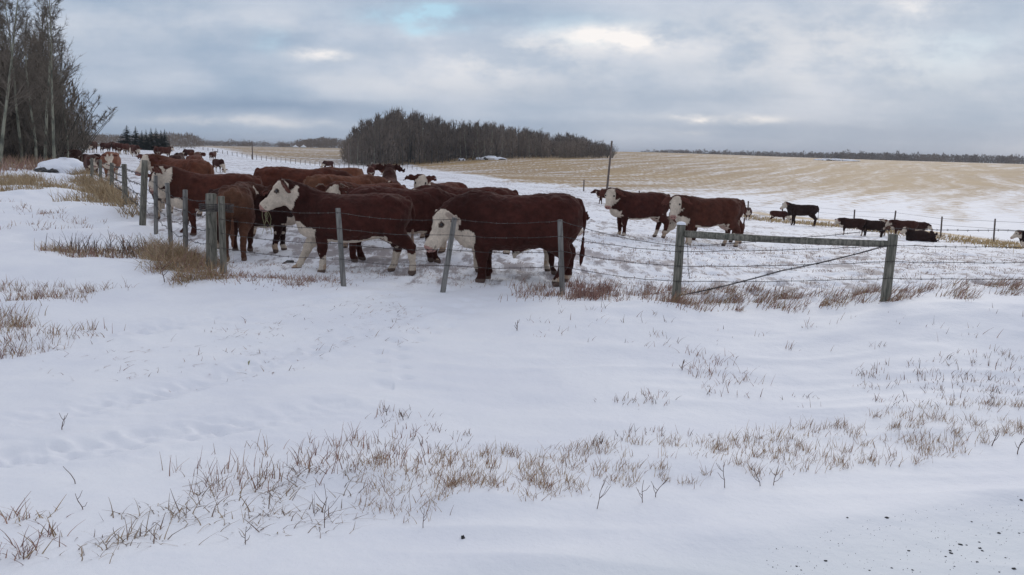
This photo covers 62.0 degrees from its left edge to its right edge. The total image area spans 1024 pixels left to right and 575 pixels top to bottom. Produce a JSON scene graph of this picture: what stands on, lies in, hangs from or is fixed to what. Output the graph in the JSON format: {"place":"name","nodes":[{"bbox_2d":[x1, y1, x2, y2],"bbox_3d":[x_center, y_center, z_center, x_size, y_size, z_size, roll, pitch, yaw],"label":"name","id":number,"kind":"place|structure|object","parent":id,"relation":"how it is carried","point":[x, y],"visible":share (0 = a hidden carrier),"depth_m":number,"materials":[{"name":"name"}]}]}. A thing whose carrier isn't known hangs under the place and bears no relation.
{"place":"outdoors","nodes":[
{"label":"outdoors","id":0,"kind":"place"},
{"bbox_2d":[0,297,46,351],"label":"dry grass","id":1,"kind":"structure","parent":0,"point":[17,326],"depth_m":9.59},
{"bbox_2d":[0,153,78,173],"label":"tall grass","id":2,"kind":"structure","parent":0,"point":[12,163],"depth_m":47.17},
{"bbox_2d":[0,494,85,564],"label":"dry grass","id":3,"kind":"structure","parent":0,"point":[41,533],"depth_m":4.36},
{"bbox_2d":[0,198,131,242],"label":"dry grass","id":4,"kind":"structure","parent":0,"point":[42,211],"depth_m":18.59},
{"bbox_2d":[0,170,139,208],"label":"tall grass","id":5,"kind":"structure","parent":0,"point":[21,180],"depth_m":26.76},
{"bbox_2d":[0,277,143,358],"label":"dry grass","id":6,"kind":"structure","parent":0,"point":[26,296],"depth_m":10.81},
{"bbox_2d":[34,240,149,258],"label":"dry grass","id":7,"kind":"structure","parent":0,"point":[72,251],"depth_m":14.27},
{"bbox_2d":[55,165,139,217],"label":"tall grass","id":8,"kind":"structure","parent":0,"point":[102,184],"depth_m":25.06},
{"bbox_2d":[123,243,245,285],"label":"dry grass","id":9,"kind":"structure","parent":0,"point":[196,263],"depth_m":12.99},
{"bbox_2d":[51,456,382,563],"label":"dry grass","id":10,"kind":"structure","parent":0,"point":[146,529],"depth_m":4.73,"materials":[{"name":"plant"}]},
{"bbox_2d":[197,269,350,291],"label":"dry grass","id":11,"kind":"structure","parent":0,"point":[275,277],"depth_m":12.71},
{"bbox_2d":[159,421,452,497],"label":"dry grass","id":12,"kind":"structure","parent":0,"point":[298,462],"depth_m":5.51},
{"bbox_2d":[329,447,591,523],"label":"dry grass","id":13,"kind":"structure","parent":0,"point":[449,483],"depth_m":5.22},
{"bbox_2d":[0,146,1023,574],"bbox_3d":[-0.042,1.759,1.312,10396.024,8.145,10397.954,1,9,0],"label":"snowy ground","id":14,"kind":"structure","parent":0,"point":[476,364],"depth_m":7.84,"materials":[{"name":"snow"}]},
{"bbox_2d":[0,109,12,156],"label":"willow bush","id":15,"kind":"object","parent":14,"relation":"on","point":[6,139],"visible":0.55,"depth_m":52.52,"materials":[{"name":"brown plant"}]},
{"bbox_2d":[0,2,27,72],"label":"aspen tree","id":16,"kind":"object","parent":14,"relation":"on","point":[6,31],"visible":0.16,"depth_m":64.02,"materials":[{"name":"grey plant"}]},
{"bbox_2d":[0,0,44,166],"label":"aspen tree","id":17,"kind":"object","parent":14,"relation":"on","point":[15,27],"visible":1,"depth_m":47.20,"materials":[{"name":"grey plant"}]},
{"bbox_2d":[0,0,47,160],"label":"aspen tree","id":18,"kind":"object","parent":14,"relation":"on","point":[14,86],"visible":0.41,"depth_m":53.69,"materials":[{"name":"grey plant"}]},
{"bbox_2d":[0,105,66,160],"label":"willow bush","id":19,"kind":"object","parent":14,"relation":"on","point":[24,140],"visible":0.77,"depth_m":54.77,"materials":[{"name":"brown plant"}]},
{"bbox_2d":[0,12,73,162],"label":"aspen tree","id":20,"kind":"object","parent":14,"relation":"on","point":[31,112],"visible":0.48,"depth_m":53.20,"materials":[{"name":"grey plant"}]},
{"bbox_2d":[9,100,69,158],"bbox_3d":[-31.853,-10.407,56.893,3.968,4.394,3.282,6,10,27],"label":"willow bush","id":21,"kind":"object","parent":14,"relation":"on","point":[41,148],"visible":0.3,"depth_m":56.88,"materials":[{"name":"brown plant"}]},
{"bbox_2d":[3,0,82,160],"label":"aspen tree","id":22,"kind":"object","parent":14,"relation":"on","point":[48,85],"visible":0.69,"depth_m":51.53,"materials":[{"name":"grey plant"}]},
{"bbox_2d":[22,5,72,71],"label":"aspen tree","id":23,"kind":"object","parent":14,"relation":"on","point":[46,29],"visible":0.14,"depth_m":83.09,"materials":[{"name":"grey plant"}]},
{"bbox_2d":[0,27,96,161],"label":"undergrowth","id":24,"kind":"object","parent":14,"relation":"on","point":[10,117],"visible":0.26,"depth_m":57.56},
{"bbox_2d":[13,0,86,158],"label":"aspen tree","id":25,"kind":"object","parent":14,"relation":"on","point":[53,99],"visible":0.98,"depth_m":48.98,"materials":[{"name":"grey plant"}]},
{"bbox_2d":[24,90,91,158],"bbox_3d":[-28.141,-9.832,52.819,3.713,4.970,4.489,7,10,31],"label":"willow bush","id":26,"kind":"object","parent":14,"relation":"on","point":[49,140],"visible":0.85,"depth_m":52.72,"materials":[{"name":"brown plant"}]},
{"bbox_2d":[34,157,86,173],"bbox_3d":[-23.992,-6.541,45.553,2.905,0.859,2.681,-5,11,-34],"label":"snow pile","id":27,"kind":"object","parent":14,"relation":"on","point":[60,165],"visible":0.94,"depth_m":44.67,"materials":[{"name":"snow"}]},
{"bbox_2d":[35,38,101,157],"bbox_3d":[-29.961,-12.450,57.222,3.760,8.430,3.952,3,9,9],"label":"aspen tree","id":28,"kind":"object","parent":14,"relation":"on","point":[61,64],"visible":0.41,"depth_m":56.89,"materials":[{"name":"grey plant"}]},
{"bbox_2d":[56,149,81,160],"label":"cow","id":29,"kind":"object","parent":14,"relation":"on","point":[77,153],"visible":0.43,"depth_m":58.69},
{"bbox_2d":[33,88,115,142],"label":"willow bush","id":30,"kind":"object","parent":14,"relation":"on","point":[98,103],"visible":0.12,"depth_m":69.74,"materials":[{"name":"brown plant"}]},
{"bbox_2d":[32,87,117,152],"bbox_3d":[-31.037,-11.326,59.537,5.326,5.565,7.948,0,9,-8],"label":"willow bush","id":31,"kind":"object","parent":14,"relation":"on","point":[78,144],"visible":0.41,"depth_m":60.48,"materials":[{"name":"brown plant"}]},
{"bbox_2d":[61,110,110,150],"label":"willow bush","id":32,"kind":"object","parent":14,"relation":"on","point":[86,132],"visible":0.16,"depth_m":65.72,"materials":[{"name":"brown plant"}]},
{"bbox_2d":[83,154,99,173],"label":"cow","id":33,"kind":"object","parent":14,"relation":"on","point":[86,162],"visible":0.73,"depth_m":38.81},
{"bbox_2d":[88,141,97,152],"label":"cow","id":34,"kind":"object","parent":14,"relation":"on","point":[95,145],"visible":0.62,"depth_m":101.94},
{"bbox_2d":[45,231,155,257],"bbox_3d":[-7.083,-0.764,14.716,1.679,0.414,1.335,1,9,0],"label":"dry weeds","id":35,"kind":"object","parent":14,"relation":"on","point":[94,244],"visible":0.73,"depth_m":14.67,"materials":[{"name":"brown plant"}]},
{"bbox_2d":[100,143,111,152],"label":"cow","id":36,"kind":"object","parent":14,"relation":"on","point":[107,146],"visible":0.97,"depth_m":103.41},
{"bbox_2d":[100,151,120,178],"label":"cow","id":37,"kind":"object","parent":14,"relation":"on","point":[108,157],"visible":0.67,"depth_m":37.30},
{"bbox_2d":[109,142,119,153],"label":"cow","id":38,"kind":"object","parent":14,"relation":"on","point":[114,145],"visible":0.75,"depth_m":104.27},
{"bbox_2d":[117,143,131,154],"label":"cow","id":39,"kind":"object","parent":14,"relation":"on","point":[125,147],"visible":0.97,"depth_m":102.33},
{"bbox_2d":[116,125,140,149],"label":"spruce tree","id":40,"kind":"object","parent":14,"relation":"on","point":[127,137],"visible":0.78,"depth_m":170.75,"materials":[{"name":"green plant"}]},
{"bbox_2d":[131,145,141,156],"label":"cow","id":41,"kind":"object","parent":14,"relation":"on","point":[135,149],"visible":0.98,"depth_m":94.13},
{"bbox_2d":[131,126,142,147],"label":"spruce tree","id":42,"kind":"object","parent":14,"relation":"on","point":[135,136],"visible":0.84,"depth_m":171.43,"materials":[{"name":"green plant"}]},
{"bbox_2d":[139,131,147,149],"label":"spruce tree","id":43,"kind":"object","parent":14,"relation":"on","point":[142,142],"visible":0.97,"depth_m":172.00,"materials":[{"name":"green plant"}]},
{"bbox_2d":[84,131,207,149],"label":"distant wood","id":44,"kind":"object","parent":14,"relation":"on","point":[104,138],"visible":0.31,"depth_m":218.49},
{"bbox_2d":[143,132,151,149],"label":"spruce tree","id":45,"kind":"object","parent":14,"relation":"on","point":[146,142],"visible":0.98,"depth_m":172.30,"materials":[{"name":"green plant"}]},
{"bbox_2d":[90,158,209,251],"bbox_3d":[-10.977,-2.847,24.009,0.562,1.738,25.005,-4,10,-29],"label":"barbed wire fence","id":46,"kind":"object","parent":14,"relation":"on","point":[143,192],"visible":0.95,"depth_m":17.55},
{"bbox_2d":[147,129,155,149],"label":"spruce tree","id":47,"kind":"object","parent":14,"relation":"on","point":[151,142],"visible":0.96,"depth_m":172.55,"materials":[{"name":"green plant"}]},
{"bbox_2d":[152,131,160,147],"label":"spruce tree","id":48,"kind":"object","parent":14,"relation":"on","point":[156,140],"visible":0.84,"depth_m":172.94,"materials":[{"name":"green plant"}]},
{"bbox_2d":[148,168,172,219],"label":"cow","id":49,"kind":"object","parent":14,"relation":"on","point":[161,194],"visible":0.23,"depth_m":19.42},
{"bbox_2d":[121,233,203,261],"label":"dry grass","id":50,"kind":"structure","parent":14,"relation":"on","point":[149,249],"depth_m":14.37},
{"bbox_2d":[157,146,173,156],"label":"cow","id":51,"kind":"object","parent":14,"relation":"on","point":[164,150],"visible":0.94,"depth_m":96.51},
{"bbox_2d":[161,129,172,151],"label":"spruce tree","id":52,"kind":"object","parent":14,"relation":"on","point":[165,143],"visible":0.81,"depth_m":173.69,"materials":[{"name":"green plant"}]},
{"bbox_2d":[135,154,214,216],"bbox_3d":[-8.346,-2.566,21.247,2.249,1.498,0.939,4,9,15],"label":"cow","id":53,"kind":"object","parent":14,"relation":"on","point":[198,166],"visible":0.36,"depth_m":20.92},
{"bbox_2d":[169,152,187,158],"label":"cow","id":54,"kind":"object","parent":14,"relation":"on","point":[180,155],"visible":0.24,"depth_m":44.19},
{"bbox_2d":[186,152,205,159],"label":"cow","id":55,"kind":"object","parent":14,"relation":"on","point":[195,155],"visible":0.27,"depth_m":33.90},
{"bbox_2d":[148,164,262,236],"bbox_3d":[-6.250,-1.771,17.488,2.249,1.452,0.702,-1,9,-20],"label":"cow","id":56,"kind":"object","parent":14,"relation":"on","point":[197,186],"visible":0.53,"depth_m":17.15},
{"bbox_2d":[199,193,233,273],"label":"corner posts","id":57,"kind":"object","parent":14,"relation":"on","point":[211,206],"visible":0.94,"depth_m":13.30,"materials":[{"name":"wood"}]},
{"bbox_2d":[212,159,227,172],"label":"cow","id":58,"kind":"object","parent":14,"relation":"on","point":[219,163],"visible":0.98,"depth_m":74.76},
{"bbox_2d":[34,294,429,389],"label":"broken stalks","id":59,"kind":"object","parent":14,"relation":"on","point":[260,342],"visible":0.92,"depth_m":9.50,"materials":[{"name":"brown plant"}]},
{"bbox_2d":[216,181,271,260],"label":"cow","id":60,"kind":"object","parent":14,"relation":"on","point":[239,194],"visible":0.77,"depth_m":14.45},
{"bbox_2d":[205,187,313,252],"bbox_3d":[-4.560,-1.281,15.961,2.242,1.253,0.658,-1,9,-19],"label":"cow","id":61,"kind":"object","parent":14,"relation":"on","point":[283,219],"visible":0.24,"depth_m":15.76},
{"bbox_2d":[195,136,346,147],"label":"distant wood","id":62,"kind":"object","parent":14,"relation":"on","point":[324,142],"visible":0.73,"depth_m":530.24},
{"bbox_2d":[253,166,351,189],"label":"cow","id":63,"kind":"object","parent":14,"relation":"on","point":[270,175],"visible":0.29,"depth_m":19.43},
{"bbox_2d":[212,148,407,168],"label":"wire fence","id":64,"kind":"object","parent":14,"relation":"on","point":[290,159],"visible":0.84,"depth_m":156.03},
{"bbox_2d":[314,485,338,527],"bbox_3d":[-0.996,1.189,4.593,0.143,0.281,0.011,-2,10,-22],"label":"weed stalk","id":65,"kind":"object","parent":14,"relation":"on","point":[325,507],"visible":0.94,"depth_m":4.59,"materials":[{"name":"brown plant"}]},
{"bbox_2d":[320,160,333,167],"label":"cow","id":66,"kind":"object","parent":14,"relation":"on","point":[327,163],"visible":0.88,"depth_m":118.25},
{"bbox_2d":[259,177,415,275],"bbox_3d":[-2.831,-0.995,13.956,2.514,1.555,0.830,0,9,-9],"label":"cow","id":67,"kind":"object","parent":14,"relation":"on","point":[308,203],"visible":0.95,"depth_m":13.69},
{"bbox_2d":[322,166,363,175],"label":"cow","id":68,"kind":"object","parent":14,"relation":"on","point":[354,171],"visible":0.27,"depth_m":40.68},
{"bbox_2d":[303,174,392,191],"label":"cow","id":69,"kind":"object","parent":14,"relation":"on","point":[325,180],"visible":0.28,"depth_m":18.46},
{"bbox_2d":[315,181,407,247],"bbox_3d":[-2.961,-1.453,17.232,0.786,1.394,2.274,9,12,42],"label":"cow","id":70,"kind":"object","parent":14,"relation":"on","point":[339,187],"visible":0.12,"depth_m":16.51},
{"bbox_2d":[367,165,374,175],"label":"cow","id":71,"kind":"object","parent":14,"relation":"on","point":[370,169],"visible":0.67,"depth_m":78.52},
{"bbox_2d":[368,112,386,162],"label":"bare tree","id":72,"kind":"object","parent":14,"relation":"on","point":[379,135],"visible":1,"depth_m":227.25,"materials":[{"name":"grey plant"}]},
{"bbox_2d":[375,163,404,184],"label":"cow","id":73,"kind":"object","parent":14,"relation":"on","point":[388,171],"visible":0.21,"depth_m":21.10},
{"bbox_2d":[392,106,406,164],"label":"bare tree","id":74,"kind":"object","parent":14,"relation":"on","point":[402,111],"visible":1,"depth_m":230.47,"materials":[{"name":"grey plant"}]},
{"bbox_2d":[346,186,455,262],"bbox_3d":[-1.842,-1.145,15.514,2.410,1.413,0.776,0,9,-12],"label":"cow","id":75,"kind":"object","parent":14,"relation":"on","point":[428,202],"visible":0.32,"depth_m":15.24},
{"bbox_2d":[402,114,416,164],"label":"bare tree","id":76,"kind":"object","parent":14,"relation":"on","point":[409,137],"visible":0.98,"depth_m":235.14,"materials":[{"name":"grey plant"}]},
{"bbox_2d":[407,115,419,163],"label":"bare tree","id":77,"kind":"object","parent":14,"relation":"on","point":[412,139],"visible":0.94,"depth_m":237.19,"materials":[{"name":"grey plant"}]},
{"bbox_2d":[410,111,418,162],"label":"bare tree","id":78,"kind":"object","parent":14,"relation":"on","point":[412,136],"visible":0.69,"depth_m":245.37,"materials":[{"name":"grey plant"}]},
{"bbox_2d":[422,113,436,163],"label":"bare tree","id":79,"kind":"object","parent":14,"relation":"on","point":[431,140],"visible":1,"depth_m":237.50,"materials":[{"name":"grey plant"}]},
{"bbox_2d":[404,174,467,237],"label":"cow","id":80,"kind":"object","parent":14,"relation":"on","point":[420,179],"visible":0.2,"depth_m":19.41},
{"bbox_2d":[432,119,446,162],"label":"bare tree","id":81,"kind":"object","parent":14,"relation":"on","point":[439,139],"visible":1,"depth_m":241.03,"materials":[{"name":"grey plant"}]},
{"bbox_2d":[412,184,518,254],"bbox_3d":[-1.054,-1.363,17.183,2.468,1.412,0.775,2,9,-1],"label":"cow","id":82,"kind":"object","parent":14,"relation":"on","point":[457,191],"visible":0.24,"depth_m":16.96},
{"bbox_2d":[339,106,613,164],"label":"trees","id":83,"kind":"object","parent":14,"relation":"on","point":[573,151],"visible":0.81,"depth_m":258.53,"materials":[{"name":"plant"}]},
{"bbox_2d":[475,155,506,159],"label":"stone pile","id":84,"kind":"object","parent":14,"relation":"on","point":[488,157],"visible":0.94,"depth_m":253.97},
{"bbox_2d":[424,189,586,286],"bbox_3d":[-0.098,-0.791,13.471,2.546,1.478,0.969,2,9,0],"label":"bull","id":85,"kind":"object","parent":14,"relation":"on","point":[483,207],"visible":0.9,"depth_m":13.18,"materials":[{"name":"brown"}]},
{"bbox_2d":[472,211,591,274],"bbox_3d":[0.317,-0.832,14.508,2.013,1.189,0.679,1,9,-4],"label":"cow","id":86,"kind":"object","parent":14,"relation":"on","point":[549,258],"visible":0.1,"depth_m":14.40},
{"bbox_2d":[591,189,604,203],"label":"calf","id":87,"kind":"object","parent":14,"relation":"on","point":[596,191],"visible":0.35,"depth_m":65.27},
{"bbox_2d":[606,141,612,188],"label":"utility pole","id":88,"kind":"object","parent":14,"relation":"on","point":[608,174],"visible":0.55,"depth_m":96.79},
{"bbox_2d":[220,203,1023,294],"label":"barbed wire fence","id":89,"kind":"object","parent":14,"relation":"on","point":[560,251],"visible":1,"depth_m":12.46,"materials":[{"name":"metal"}]},
{"bbox_2d":[233,257,1023,289],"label":"pasture stubble","id":90,"kind":"object","parent":14,"relation":"on","point":[916,267],"visible":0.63,"depth_m":14.32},
{"bbox_2d":[598,187,669,237],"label":"cow","id":91,"kind":"object","parent":14,"relation":"on","point":[623,206],"visible":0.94,"depth_m":25.02},
{"bbox_2d":[661,194,740,246],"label":"cow","id":92,"kind":"object","parent":14,"relation":"on","point":[691,212],"visible":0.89,"depth_m":23.14},
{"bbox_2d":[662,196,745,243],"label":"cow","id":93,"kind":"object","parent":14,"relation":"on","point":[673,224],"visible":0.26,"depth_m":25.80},
{"bbox_2d":[446,231,1023,266],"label":"pasture stubble","id":94,"kind":"object","parent":14,"relation":"on","point":[782,252],"visible":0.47,"depth_m":21.04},
{"bbox_2d":[745,207,751,219],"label":"cow","id":95,"kind":"object","parent":14,"relation":"on","point":[748,211],"visible":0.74,"depth_m":65.34},
{"bbox_2d":[769,211,791,222],"bbox_3d":[18.579,-4.866,58.851,1.530,0.882,0.471,5,10,22],"label":"calf","id":96,"kind":"object","parent":14,"relation":"on","point":[781,214],"visible":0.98,"depth_m":58.69},
{"bbox_2d":[672,221,897,301],"bbox_3d":[3.683,-0.200,11.766,2.920,1.287,0.140,5,10,21],"label":"brace fence","id":97,"kind":"object","parent":14,"relation":"on","point":[682,233],"visible":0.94,"depth_m":11.65,"materials":[{"name":"wood"}]},
{"bbox_2d":[780,201,818,225],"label":"cow","id":98,"kind":"object","parent":14,"relation":"on","point":[795,210],"visible":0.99,"depth_m":51.76},
{"bbox_2d":[583,180,1023,240],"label":"wire fence","id":99,"kind":"object","parent":14,"relation":"on","point":[941,218],"visible":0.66,"depth_m":42.22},
{"bbox_2d":[640,148,1023,163],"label":"distant wood","id":100,"kind":"object","parent":14,"relation":"on","point":[944,157],"visible":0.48,"depth_m":850.66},
{"bbox_2d":[813,158,859,160],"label":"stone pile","id":101,"kind":"object","parent":14,"relation":"on","point":[832,159],"visible":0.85,"depth_m":318.44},
{"bbox_2d":[833,217,865,235],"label":"cow","id":102,"kind":"object","parent":14,"relation":"on","point":[844,223],"visible":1,"depth_m":40.03},
{"bbox_2d":[863,219,884,236],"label":"cow","id":103,"kind":"object","parent":14,"relation":"on","point":[874,225],"visible":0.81,"depth_m":39.83},
{"bbox_2d":[879,219,890,235],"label":"cow","id":104,"kind":"object","parent":14,"relation":"on","point":[887,227],"visible":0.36,"depth_m":41.41},
{"bbox_2d":[772,496,1023,572],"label":"grit","id":105,"kind":"object","parent":14,"relation":"on","point":[913,534],"visible":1,"depth_m":4.60,"materials":[{"name":"gravel"}]},
{"bbox_2d":[885,219,918,233],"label":"cow","id":106,"kind":"object","parent":14,"relation":"on","point":[896,223],"visible":0.73,"depth_m":40.24},
{"bbox_2d":[900,227,938,241],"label":"cow","id":107,"kind":"object","parent":14,"relation":"on","point":[917,235],"visible":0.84,"depth_m":37.37},
{"bbox_2d":[916,222,932,230],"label":"cow","id":108,"kind":"object","parent":14,"relation":"on","point":[924,226],"visible":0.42,"depth_m":42.14},
{"bbox_2d":[1010,230,1023,245],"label":"cow","id":109,"kind":"object","parent":14,"relation":"on","point":[1019,234],"visible":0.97,"depth_m":25.05},
{"bbox_2d":[0,0,1023,162],"label":"sky","id":110,"kind":"structure","parent":0,"point":[927,77],"materials":[{"name":"grey"}]},
{"bbox_2d":[498,275,682,303],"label":"dry grass","id":111,"kind":"structure","parent":0,"point":[616,295],"depth_m":12.72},
{"bbox_2d":[367,344,1023,450],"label":"dry grass","id":112,"kind":"structure","parent":0,"point":[650,397],"depth_m":7.83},
{"bbox_2d":[672,345,773,397],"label":"dry grass","id":113,"kind":"structure","parent":0,"point":[715,368],"depth_m":8.70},
{"bbox_2d":[423,394,1023,488],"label":"dry grass","id":114,"kind":"structure","parent":0,"point":[1021,426],"depth_m":6.19,"materials":[{"name":"plant"}]},
{"bbox_2d":[530,294,1001,350],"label":"dry grass","id":115,"kind":"structure","parent":0,"point":[732,337],"depth_m":10.21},
{"bbox_2d":[653,279,900,313],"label":"dry grass","id":116,"kind":"structure","parent":0,"point":[687,301],"depth_m":12.09,"materials":[{"name":"plant"}]},
{"bbox_2d":[741,214,1023,252],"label":"golden grass","id":117,"kind":"structure","parent":0,"point":[997,243],"depth_m":40.58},
{"bbox_2d":[873,274,1023,303],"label":"dry grass","id":118,"kind":"structure","parent":0,"point":[1017,284],"depth_m":11.60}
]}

